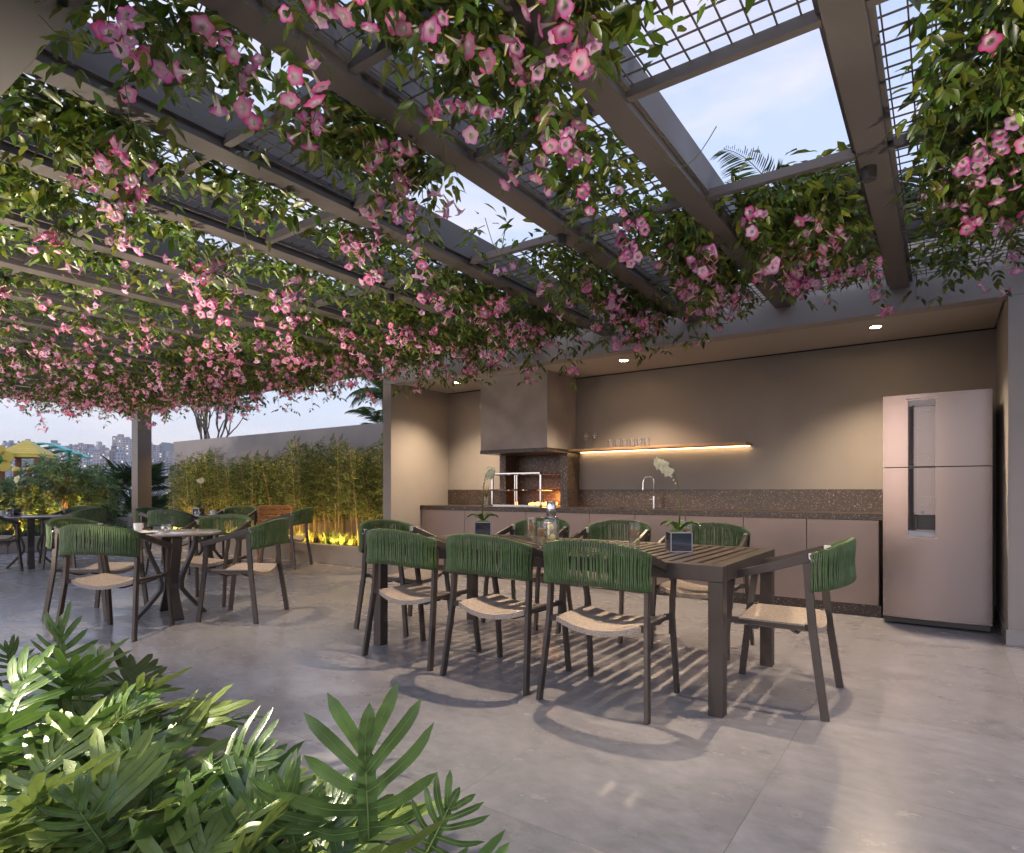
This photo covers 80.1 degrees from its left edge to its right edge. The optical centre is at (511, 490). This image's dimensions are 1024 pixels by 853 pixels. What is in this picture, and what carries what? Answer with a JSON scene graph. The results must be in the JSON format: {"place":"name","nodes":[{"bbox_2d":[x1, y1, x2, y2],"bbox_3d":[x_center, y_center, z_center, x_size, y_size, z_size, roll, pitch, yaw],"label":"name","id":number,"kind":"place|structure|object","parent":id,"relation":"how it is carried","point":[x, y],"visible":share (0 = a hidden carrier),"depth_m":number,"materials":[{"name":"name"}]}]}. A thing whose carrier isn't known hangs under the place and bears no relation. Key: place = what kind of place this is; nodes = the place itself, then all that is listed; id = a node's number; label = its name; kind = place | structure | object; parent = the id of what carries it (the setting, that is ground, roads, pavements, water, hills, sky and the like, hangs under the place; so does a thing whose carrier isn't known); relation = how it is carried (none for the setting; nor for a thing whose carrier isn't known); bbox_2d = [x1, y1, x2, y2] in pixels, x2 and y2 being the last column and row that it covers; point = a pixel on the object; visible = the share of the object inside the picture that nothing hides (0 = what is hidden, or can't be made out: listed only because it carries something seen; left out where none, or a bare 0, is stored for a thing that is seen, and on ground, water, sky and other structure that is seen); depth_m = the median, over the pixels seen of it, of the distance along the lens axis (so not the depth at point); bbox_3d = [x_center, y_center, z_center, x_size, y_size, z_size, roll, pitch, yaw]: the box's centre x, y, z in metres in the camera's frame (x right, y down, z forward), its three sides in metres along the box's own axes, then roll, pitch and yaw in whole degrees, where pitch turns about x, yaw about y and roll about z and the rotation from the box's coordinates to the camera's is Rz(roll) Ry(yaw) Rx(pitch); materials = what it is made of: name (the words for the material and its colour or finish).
{"place":"outdoors","nodes":[
{"label":"outdoors","id":0,"kind":"place"},
{"bbox_2d":[0,440,56,493],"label":"play house","id":1,"kind":"structure","parent":0,"point":[26,449],"depth_m":21.21,"materials":[{"name":"yellow plastic"}]},
{"bbox_2d":[4,504,172,553],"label":"garden ground","id":2,"kind":"structure","parent":0,"point":[130,515],"depth_m":31.19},
{"bbox_2d":[0,479,39,533],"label":"hedge shrub","id":3,"kind":"object","parent":2,"relation":"on","point":[5,524],"visible":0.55,"depth_m":12.01,"materials":[{"name":"green plant"}]},
{"bbox_2d":[62,473,123,525],"bbox_3d":[-9.169,0.358,13.392,1.262,1.501,1.309,0,0,44],"label":"hedge shrub","id":4,"kind":"object","parent":2,"relation":"on","point":[93,491],"visible":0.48,"depth_m":13.23,"materials":[{"name":"green plant"}]},
{"bbox_2d":[66,463,123,516],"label":"hedge shrub","id":5,"kind":"object","parent":2,"relation":"on","point":[96,469],"visible":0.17,"depth_m":13.93,"materials":[{"name":"green plant"}]},
{"bbox_2d":[37,516,173,529],"bbox_3d":[-9.841,0.850,15.900,4.959,0.500,4.030,0,0,35],"label":"curved planter","id":6,"kind":"object","parent":2,"relation":"on","point":[126,519],"visible":0.02,"depth_m":13.84,"materials":[{"name":"concrete"}]},
{"bbox_2d":[88,454,172,499],"bbox_3d":[-9.755,-0.181,15.513,1.934,1.493,2.178,0,0,35],"label":"fan palm","id":7,"kind":"object","parent":6,"relation":"in","point":[125,474],"visible":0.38,"depth_m":15.36,"materials":[{"name":"green plant"}]},
{"bbox_2d":[108,487,172,516],"bbox_3d":[-8.806,0.380,14.535,1.404,1.055,1.840,0,0,35],"label":"fan palm","id":8,"kind":"object","parent":6,"relation":"in","point":[158,502],"visible":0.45,"depth_m":14.44,"materials":[{"name":"green plant"}]},
{"bbox_2d":[188,395,265,438],"bbox_3d":[-7.876,-1.121,16.225,2.793,4.449,2.613,0,0,35],"label":"tree","id":9,"kind":"object","parent":2,"relation":"on","point":[203,425],"visible":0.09,"depth_m":16.32,"materials":[{"name":"brown plant"}]},
{"bbox_2d":[346,374,382,413],"bbox_3d":[-2.839,-0.828,13.684,1.763,3.861,1.806,0,0,35],"label":"palm tree","id":10,"kind":"object","parent":2,"relation":"on","point":[377,393],"visible":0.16,"depth_m":13.61,"materials":[{"name":"green plant"}]},
{"bbox_2d":[710,145,863,246],"bbox_3d":[3.953,-1.749,8.681,2.566,5.701,2.798,0,0,-1],"label":"palm tree","id":11,"kind":"object","parent":2,"relation":"on","point":[733,169],"visible":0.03,"depth_m":8.33,"materials":[{"name":"green plant"}]},
{"bbox_2d":[764,144,933,247],"bbox_3d":[4.244,-1.446,7.535,2.732,5.096,2.470,0,0,-7],"label":"palm tree","id":12,"kind":"object","parent":2,"relation":"on","point":[905,191],"visible":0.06,"depth_m":6.92,"materials":[{"name":"green plant"}]},
{"bbox_2d":[162,526,358,544],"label":"border grass","id":13,"kind":"structure","parent":0,"point":[337,539],"depth_m":9.59,"materials":[{"name":"yellow plant"}]},
{"bbox_2d":[0,0,997,450],"label":"sky","id":14,"kind":"structure","parent":0,"point":[779,99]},
{"bbox_2d":[0,545,1023,852],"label":"terrace floor","id":15,"kind":"structure","parent":0,"point":[914,743],"depth_m":3.05,"materials":[{"name":"concrete"}]},
{"bbox_2d":[1,515,61,568],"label":"round table","id":16,"kind":"object","parent":15,"relation":"on","point":[31,540],"visible":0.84,"depth_m":8.69,"materials":[{"name":"brown wood"}]},
{"bbox_2d":[1,698,133,816],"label":"garden bed","id":17,"kind":"object","parent":15,"relation":"on","point":[21,728],"depth_m":2.77,"materials":[{"name":"soil"}]},
{"bbox_2d":[0,642,198,852],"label":"philodendron","id":18,"kind":"object","parent":17,"relation":"on","point":[22,674],"visible":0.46,"depth_m":2.18,"materials":[{"name":"green plant"}]},
{"bbox_2d":[0,634,226,756],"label":"philodendron","id":19,"kind":"object","parent":17,"relation":"on","point":[77,670],"visible":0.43,"depth_m":2.35,"materials":[{"name":"green plant"}]},
{"bbox_2d":[0,696,226,852],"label":"philodendron","id":20,"kind":"object","parent":17,"relation":"on","point":[35,790],"visible":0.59,"depth_m":1.72,"materials":[{"name":"green plant"}]},
{"bbox_2d":[0,649,254,852],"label":"philodendron","id":21,"kind":"object","parent":17,"relation":"on","point":[219,711],"visible":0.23,"depth_m":2.16,"materials":[{"name":"green plant"}]},
{"bbox_2d":[0,600,263,771],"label":"philodendron","id":22,"kind":"object","parent":17,"relation":"on","point":[130,667],"visible":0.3,"depth_m":2.82,"materials":[{"name":"green plant"}]},
{"bbox_2d":[0,685,264,852],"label":"philodendron","id":23,"kind":"object","parent":17,"relation":"on","point":[48,800],"visible":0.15,"depth_m":1.93,"materials":[{"name":"green plant"}]},
{"bbox_2d":[0,697,339,852],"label":"philodendron","id":24,"kind":"object","parent":17,"relation":"on","point":[167,776],"visible":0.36,"depth_m":1.84,"materials":[{"name":"green plant"}]},
{"bbox_2d":[6,725,348,852],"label":"philodendron","id":25,"kind":"object","parent":17,"relation":"on","point":[115,793],"visible":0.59,"depth_m":1.53,"materials":[{"name":"green plant"}]},
{"bbox_2d":[45,776,312,852],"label":"philodendron","id":26,"kind":"object","parent":17,"relation":"on","point":[211,836],"visible":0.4,"depth_m":1.52,"materials":[{"name":"green plant"}]},
{"bbox_2d":[28,737,458,852],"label":"philodendron","id":27,"kind":"object","parent":17,"relation":"on","point":[237,780],"visible":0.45,"depth_m":1.56,"materials":[{"name":"green plant"}]},
{"bbox_2d":[134,681,509,852],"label":"philodendron","id":28,"kind":"object","parent":17,"relation":"on","point":[365,789],"visible":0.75,"depth_m":1.52,"materials":[{"name":"green plant"}]},
{"bbox_2d":[317,770,488,852],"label":"philodendron","id":29,"kind":"object","parent":17,"relation":"on","point":[451,803],"visible":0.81,"depth_m":1.41,"materials":[{"name":"green plant"}]},
{"bbox_2d":[41,507,106,569],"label":"armchair","id":30,"kind":"object","parent":15,"relation":"on","point":[97,514],"visible":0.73,"depth_m":8.52,"materials":[{"name":"green fabric"}]},
{"bbox_2d":[41,517,149,621],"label":"armchair","id":31,"kind":"object","parent":15,"relation":"on","point":[53,526],"visible":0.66,"depth_m":5.20,"materials":[{"name":"green fabric"}]},
{"bbox_2d":[52,524,174,641],"bbox_3d":[-3.047,0.670,4.686,0.622,0.865,0.638,0,0,3],"label":"armchair","id":32,"kind":"object","parent":15,"relation":"on","point":[70,536],"visible":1,"depth_m":4.50,"materials":[{"name":"green fabric"}]},
{"bbox_2d":[122,529,221,620],"bbox_3d":[-3.009,0.734,5.384,0.808,0.749,0.808,0,0,3],"label":"round table","id":33,"kind":"object","parent":15,"relation":"on","point":[177,579],"visible":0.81,"depth_m":5.29,"materials":[{"name":"stone"}]},
{"bbox_2d":[145,509,209,574],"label":"armchair","id":34,"kind":"object","parent":15,"relation":"on","point":[177,518],"visible":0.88,"depth_m":7.93,"materials":[{"name":"green fabric"}]},
{"bbox_2d":[171,513,251,606],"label":"armchair","id":35,"kind":"object","parent":15,"relation":"on","point":[211,522],"visible":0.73,"depth_m":6.26,"materials":[{"name":"green fabric"}]},
{"bbox_2d":[214,505,256,562],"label":"armchair","id":36,"kind":"object","parent":15,"relation":"on","point":[250,513],"visible":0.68,"depth_m":9.83,"materials":[{"name":"green fabric"}]},
{"bbox_2d":[196,518,288,623],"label":"armchair","id":37,"kind":"object","parent":15,"relation":"on","point":[275,532],"visible":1,"depth_m":5.12,"materials":[{"name":"green fabric"}]},
{"bbox_2d":[152,536,372,568],"bbox_3d":[-4.178,0.958,10.940,7.411,0.285,1.280,0,0,35],"label":"bamboo planter","id":38,"kind":"object","parent":15,"relation":"on","point":[343,555],"visible":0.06,"depth_m":9.35,"materials":[{"name":"paint"}]},
{"bbox_2d":[165,457,195,513],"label":"bamboo","id":39,"kind":"object","parent":38,"relation":"on","point":[178,474],"visible":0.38,"depth_m":12.52,"materials":[{"name":"green plant"}]},
{"bbox_2d":[172,450,217,514],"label":"bamboo","id":40,"kind":"object","parent":38,"relation":"on","point":[180,488],"visible":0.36,"depth_m":12.00,"materials":[{"name":"green plant"}]},
{"bbox_2d":[178,459,223,513],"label":"bamboo","id":41,"kind":"object","parent":38,"relation":"on","point":[190,468],"visible":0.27,"depth_m":12.14,"materials":[{"name":"plant"}]},
{"bbox_2d":[181,448,231,514],"bbox_3d":[-5.783,0.001,11.845,1.193,1.740,0.839,0,0,12],"label":"bamboo","id":42,"kind":"object","parent":38,"relation":"on","point":[210,499],"visible":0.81,"depth_m":11.78,"materials":[{"name":"plant"}]},
{"bbox_2d":[212,451,254,514],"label":"bamboo","id":43,"kind":"object","parent":38,"relation":"on","point":[235,466],"visible":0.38,"depth_m":11.40,"materials":[{"name":"plant"}]},
{"bbox_2d":[221,464,263,514],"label":"bamboo","id":44,"kind":"object","parent":38,"relation":"on","point":[232,488],"visible":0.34,"depth_m":11.45,"materials":[{"name":"plant"}]},
{"bbox_2d":[231,454,275,525],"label":"bamboo","id":45,"kind":"object","parent":38,"relation":"on","point":[253,493],"visible":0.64,"depth_m":11.13,"materials":[{"name":"plant"}]},
{"bbox_2d":[249,455,284,514],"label":"bamboo","id":46,"kind":"object","parent":38,"relation":"on","point":[258,471],"visible":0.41,"depth_m":10.86,"materials":[{"name":"plant"}]},
{"bbox_2d":[261,460,304,514],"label":"bamboo","id":47,"kind":"object","parent":38,"relation":"on","point":[278,498],"visible":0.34,"depth_m":10.76,"materials":[{"name":"plant"}]},
{"bbox_2d":[270,436,320,540],"bbox_3d":[-3.640,-0.053,10.478,1.193,1.847,0.839,0,0,41],"label":"bamboo","id":48,"kind":"object","parent":38,"relation":"on","point":[299,485],"visible":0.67,"depth_m":10.46,"materials":[{"name":"plant"}]},
{"bbox_2d":[278,461,329,541],"bbox_3d":[-3.425,0.147,10.213,1.184,1.448,0.719,0,0,-62],"label":"bamboo","id":49,"kind":"object","parent":38,"relation":"on","point":[307,500],"visible":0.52,"depth_m":10.13,"materials":[{"name":"plant"}]},
{"bbox_2d":[299,444,352,534],"bbox_3d":[-3.166,0.024,10.205,1.109,1.693,0.833,0,0,36],"label":"bamboo","id":50,"kind":"object","parent":38,"relation":"on","point":[309,455],"visible":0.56,"depth_m":10.11,"materials":[{"name":"plant"}]},
{"bbox_2d":[314,433,366,544],"bbox_3d":[-2.743,-0.041,9.817,0.839,1.824,1.193,0,0,-38],"label":"bamboo","id":51,"kind":"object","parent":38,"relation":"on","point":[334,500],"visible":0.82,"depth_m":9.80,"materials":[{"name":"plant"}]},
{"bbox_2d":[334,439,382,545],"bbox_3d":[-2.313,0.026,9.546,1.184,1.689,0.719,0,0,-70],"label":"bamboo","id":52,"kind":"object","parent":38,"relation":"on","point":[355,480],"visible":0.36,"depth_m":9.37,"materials":[{"name":"plant"}]},
{"bbox_2d":[342,448,382,521],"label":"bamboo","id":53,"kind":"object","parent":38,"relation":"on","point":[367,493],"visible":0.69,"depth_m":9.33,"materials":[{"name":"plant"}]},
{"bbox_2d":[257,505,294,563],"bbox_3d":[-3.632,0.667,9.367,0.520,0.874,0.619,0,0,-23],"label":"wooden chair","id":54,"kind":"object","parent":15,"relation":"on","point":[259,512],"visible":0.44,"depth_m":9.56,"materials":[{"name":"brown wood"}]},
{"bbox_2d":[173,423,382,539],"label":"boundary wall","id":55,"kind":"structure","parent":15,"relation":"on","point":[365,436],"depth_m":11.98,"materials":[{"name":"paint"}]},
{"bbox_2d":[259,507,312,569],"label":"armchair","id":56,"kind":"object","parent":15,"relation":"on","point":[302,516],"visible":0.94,"depth_m":8.56,"materials":[{"name":"green fabric"}]},
{"bbox_2d":[354,519,453,636],"bbox_3d":[-0.893,0.670,4.983,0.638,0.865,0.622,0,0,35],"label":"armchair","id":57,"kind":"object","parent":15,"relation":"on","point":[402,576],"visible":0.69,"depth_m":4.89,"materials":[{"name":"green fabric"}]},
{"bbox_2d":[362,528,480,670],"bbox_3d":[-0.616,0.670,4.073,0.622,0.865,0.638,0,0,36],"label":"armchair","id":58,"kind":"object","parent":15,"relation":"on","point":[378,541],"visible":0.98,"depth_m":3.85,"materials":[{"name":"green fabric"}]},
{"bbox_2d":[440,533,571,695],"bbox_3d":[-0.042,0.670,3.632,0.622,0.865,0.638,0,0,36],"label":"armchair","id":59,"kind":"object","parent":15,"relation":"on","point":[496,606],"visible":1,"depth_m":3.42,"materials":[{"name":"green fabric"}]},
{"bbox_2d":[0,0,1023,548],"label":"pergola","id":60,"kind":"object","parent":15,"relation":"on","point":[632,108],"visible":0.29,"depth_m":3.03,"materials":[{"name":"brown metal"}]},
{"bbox_2d":[0,393,136,432],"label":"flowering vine","id":61,"kind":"object","parent":60,"relation":"hanging from","point":[67,413],"visible":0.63,"depth_m":10.31,"materials":[{"name":"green plant"}]},
{"bbox_2d":[0,385,171,433],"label":"flowering vine","id":62,"kind":"object","parent":60,"relation":"hanging from","point":[26,399],"visible":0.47,"depth_m":9.92,"materials":[{"name":"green plant"}]},
{"bbox_2d":[0,376,192,428],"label":"flowering vine","id":63,"kind":"object","parent":60,"relation":"hanging from","point":[38,388],"visible":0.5,"depth_m":9.30,"materials":[{"name":"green plant"}]},
{"bbox_2d":[0,366,218,419],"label":"flowering vine","id":64,"kind":"object","parent":60,"relation":"hanging from","point":[152,394],"visible":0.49,"depth_m":8.92,"materials":[{"name":"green plant"}]},
{"bbox_2d":[0,353,245,420],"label":"flowering vine","id":65,"kind":"object","parent":60,"relation":"hanging from","point":[131,378],"visible":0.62,"depth_m":8.14,"materials":[{"name":"green plant"}]},
{"bbox_2d":[0,339,268,421],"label":"flowering vine","id":66,"kind":"object","parent":60,"relation":"hanging from","point":[111,365],"visible":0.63,"depth_m":7.85,"materials":[{"name":"green plant"}]},
{"bbox_2d":[0,321,317,415],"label":"flowering vine","id":67,"kind":"object","parent":60,"relation":"hanging from","point":[192,368],"visible":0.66,"depth_m":6.96,"materials":[{"name":"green plant"}]},
{"bbox_2d":[0,298,361,412],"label":"flowering vine","id":68,"kind":"object","parent":60,"relation":"hanging from","point":[274,365],"visible":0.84,"depth_m":6.40,"materials":[{"name":"green plant"}]},
{"bbox_2d":[0,266,397,405],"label":"flowering vine","id":69,"kind":"object","parent":60,"relation":"hanging from","point":[277,344],"visible":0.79,"depth_m":5.68,"materials":[{"name":"green plant"}]},
{"bbox_2d":[0,224,460,400],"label":"flowering vine","id":70,"kind":"object","parent":60,"relation":"hanging from","point":[335,329],"visible":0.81,"depth_m":5.20,"materials":[{"name":"green plant"}]},
{"bbox_2d":[0,161,536,389],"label":"flowering vine","id":71,"kind":"object","parent":60,"relation":"hanging from","point":[27,193],"visible":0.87,"depth_m":4.03,"materials":[{"name":"green plant"}]},
{"bbox_2d":[0,73,590,390],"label":"flowering vine","id":72,"kind":"object","parent":60,"relation":"hanging from","point":[531,324],"visible":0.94,"depth_m":3.16,"materials":[{"name":"green plant"}]},
{"bbox_2d":[30,0,676,366],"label":"flowering vine","id":73,"kind":"object","parent":60,"relation":"hanging from","point":[371,149],"visible":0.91,"depth_m":2.51,"materials":[{"name":"green plant"}]},
{"bbox_2d":[260,0,763,350],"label":"flowering vine","id":74,"kind":"object","parent":60,"relation":"hanging from","point":[481,46],"visible":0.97,"depth_m":2.35,"materials":[{"name":"green plant"}]},
{"bbox_2d":[475,0,900,318],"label":"flowering vine","id":75,"kind":"object","parent":60,"relation":"attached to","point":[802,221],"visible":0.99,"depth_m":3.26,"materials":[{"name":"green plant"}]},
{"bbox_2d":[882,0,1023,308],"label":"flowering vine","id":76,"kind":"object","parent":60,"relation":"hanging from","point":[986,165],"visible":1,"depth_m":2.55,"materials":[{"name":"green plant"}]},
{"bbox_2d":[481,517,572,629],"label":"armchair","id":77,"kind":"object","parent":15,"relation":"on","point":[561,528],"visible":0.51,"depth_m":5.37,"materials":[{"name":"green fabric"}]},
{"bbox_2d":[374,533,774,717],"bbox_3d":[0.335,0.733,4.106,2.460,0.735,1.120,0,0,35],"label":"dining table","id":78,"kind":"object","parent":15,"relation":"on","point":[715,567],"visible":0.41,"depth_m":3.38,"materials":[{"name":"brown wood"}]},
{"bbox_2d":[467,466,497,535],"bbox_3d":[-0.245,0.082,4.898,0.226,0.566,0.216,0,0,-20],"label":"orchid","id":79,"kind":"object","parent":78,"relation":"on","point":[483,525],"visible":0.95,"depth_m":4.84,"materials":[{"name":"green plant"}]},
{"bbox_2d":[653,457,699,551],"bbox_3d":[1.010,0.079,3.665,0.260,0.574,0.244,0,0,-39],"label":"orchid","id":80,"kind":"object","parent":78,"relation":"on","point":[678,539],"visible":1,"depth_m":3.65,"materials":[{"name":"white plant"}]},
{"bbox_2d":[556,519,655,643],"bbox_3d":[0.747,0.670,4.793,0.622,0.865,0.638,0,0,36],"label":"armchair","id":81,"kind":"object","parent":15,"relation":"on","point":[591,531],"visible":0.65,"depth_m":5.00,"materials":[{"name":"green fabric"}]},
{"bbox_2d":[536,539,679,724],"bbox_3d":[0.514,0.670,3.225,0.622,0.865,0.638,0,0,35],"label":"armchair","id":82,"kind":"object","parent":15,"relation":"on","point":[589,620],"visible":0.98,"depth_m":3.03,"materials":[{"name":"green fabric"}]},
{"bbox_2d":[420,489,882,617],"bbox_3d":[1.134,0.542,7.053,5.442,1.115,0.599,0,0,35],"label":"kitchen counter","id":83,"kind":"object","parent":15,"relation":"on","point":[783,521],"visible":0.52,"depth_m":6.09,"materials":[{"name":"black"}]},
{"bbox_2d":[421,509,464,566],"bbox_3d":[-0.930,0.627,8.176,0.769,0.737,0.020,0,0,35],"label":"cabinet door","id":84,"kind":"structure","parent":83,"relation":"in","point":[436,522],"depth_m":8.15,"materials":[{"name":"laminate"}]},
{"bbox_2d":[465,511,525,567],"bbox_3d":[-0.220,0.627,7.677,0.955,0.737,0.020,0,0,35],"label":"cabinet door","id":85,"kind":"structure","parent":83,"relation":"in","point":[504,519],"depth_m":7.65,"materials":[{"name":"laminate"}]},
{"bbox_2d":[490,472,559,506],"bbox_3d":[0.190,-0.013,7.740,0.938,0.425,0.341,0,0,35],"label":"grill rack","id":86,"kind":"object","parent":83,"relation":"on","point":[515,489],"visible":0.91,"depth_m":7.66,"materials":[{"name":"silver metal"}]},
{"bbox_2d":[480,370,578,506],"bbox_3d":[0.221,-0.605,7.642,1.038,1.610,0.687,0,0,35],"label":"barbecue","id":87,"kind":"object","parent":83,"relation":"on","point":[527,428],"visible":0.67,"depth_m":7.46,"materials":[{"name":"paint"}]},
{"bbox_2d":[526,512,589,574],"bbox_3d":[0.526,0.627,7.151,0.858,0.737,0.020,0,0,35],"label":"cabinet door","id":88,"kind":"structure","parent":83,"relation":"in","point":[577,521],"depth_m":7.03,"materials":[{"name":"laminate"}]},
{"bbox_2d":[590,514,634,575],"bbox_3d":[1.106,0.627,6.743,0.549,0.737,0.020,0,0,35],"label":"cabinet door","id":89,"kind":"structure","parent":83,"relation":"in","point":[594,518],"depth_m":6.71,"materials":[{"name":"laminate"}]},
{"bbox_2d":[635,515,685,584],"bbox_3d":[1.560,0.627,6.423,0.550,0.737,0.020,0,0,35],"label":"cabinet door","id":90,"kind":"structure","parent":83,"relation":"in","point":[654,521],"depth_m":6.42,"materials":[{"name":"laminate"}]},
{"bbox_2d":[686,516,742,592],"bbox_3d":[2.021,0.627,6.099,0.564,0.737,0.020,0,0,35],"label":"cabinet door","id":91,"kind":"structure","parent":83,"relation":"in","point":[738,521],"depth_m":6.06,"materials":[{"name":"laminate"}]},
{"bbox_2d":[744,517,806,598],"bbox_3d":[2.483,0.627,5.773,0.556,0.737,0.020,0,0,35],"label":"cabinet door","id":92,"kind":"structure","parent":83,"relation":"in","point":[785,535],"depth_m":5.72,"materials":[{"name":"laminate"}]},
{"bbox_2d":[807,519,878,605],"bbox_3d":[2.947,0.627,5.447,0.566,0.737,0.020,0,0,35],"label":"cabinet door","id":93,"kind":"structure","parent":83,"relation":"in","point":[820,532],"depth_m":5.37,"materials":[{"name":"laminate"}]},
{"bbox_2d":[650,522,754,660],"bbox_3d":[1.353,0.670,4.354,0.622,0.865,0.638,0,0,34],"label":"armchair","id":94,"kind":"object","parent":15,"relation":"on","point":[684,589],"visible":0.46,"depth_m":4.44,"materials":[{"name":"green fabric"}]},
{"bbox_2d":[383,226,1023,646],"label":"kitchen pavilion","id":95,"kind":"structure","parent":15,"relation":"on","point":[797,392],"depth_m":6.15,"materials":[{"name":"paint"}]},
{"bbox_2d":[568,442,751,452],"bbox_3d":[1.609,-0.486,6.932,2.090,0.033,0.249,0,0,35],"label":"wall shelf","id":96,"kind":"object","parent":95,"relation":"attached to","point":[686,446],"depth_m":6.80,"materials":[{"name":"brown wood"}]},
{"bbox_2d":[727,537,855,721],"bbox_3d":[1.485,0.670,3.278,0.638,0.865,0.622,0,0,34],"label":"armchair","id":97,"kind":"object","parent":15,"relation":"on","point":[837,569],"visible":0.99,"depth_m":3.07,"materials":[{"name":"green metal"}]},
{"bbox_2d":[883,389,992,631],"bbox_3d":[3.591,0.151,5.165,0.720,1.873,0.719,0,0,35],"label":"refrigerator","id":98,"kind":"object","parent":15,"relation":"on","point":[937,510],"visible":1,"depth_m":4.86,"materials":[{"name":"grey metal"}]},
{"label":"garden path","id":99,"kind":"structure","parent":0,"visible":0},
{"bbox_2d":[0,472,53,534],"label":"hedge shrub","id":100,"kind":"object","parent":99,"relation":"on","point":[33,482],"visible":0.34,"depth_m":12.43,"materials":[{"name":"green plant"}]},
{"bbox_2d":[27,453,90,526],"bbox_3d":[-9.596,0.140,12.973,1.309,1.942,1.262,0,0,15],"label":"hedge shrub","id":101,"kind":"object","parent":99,"relation":"on","point":[59,478],"visible":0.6,"depth_m":12.79,"materials":[{"name":"green plant"}]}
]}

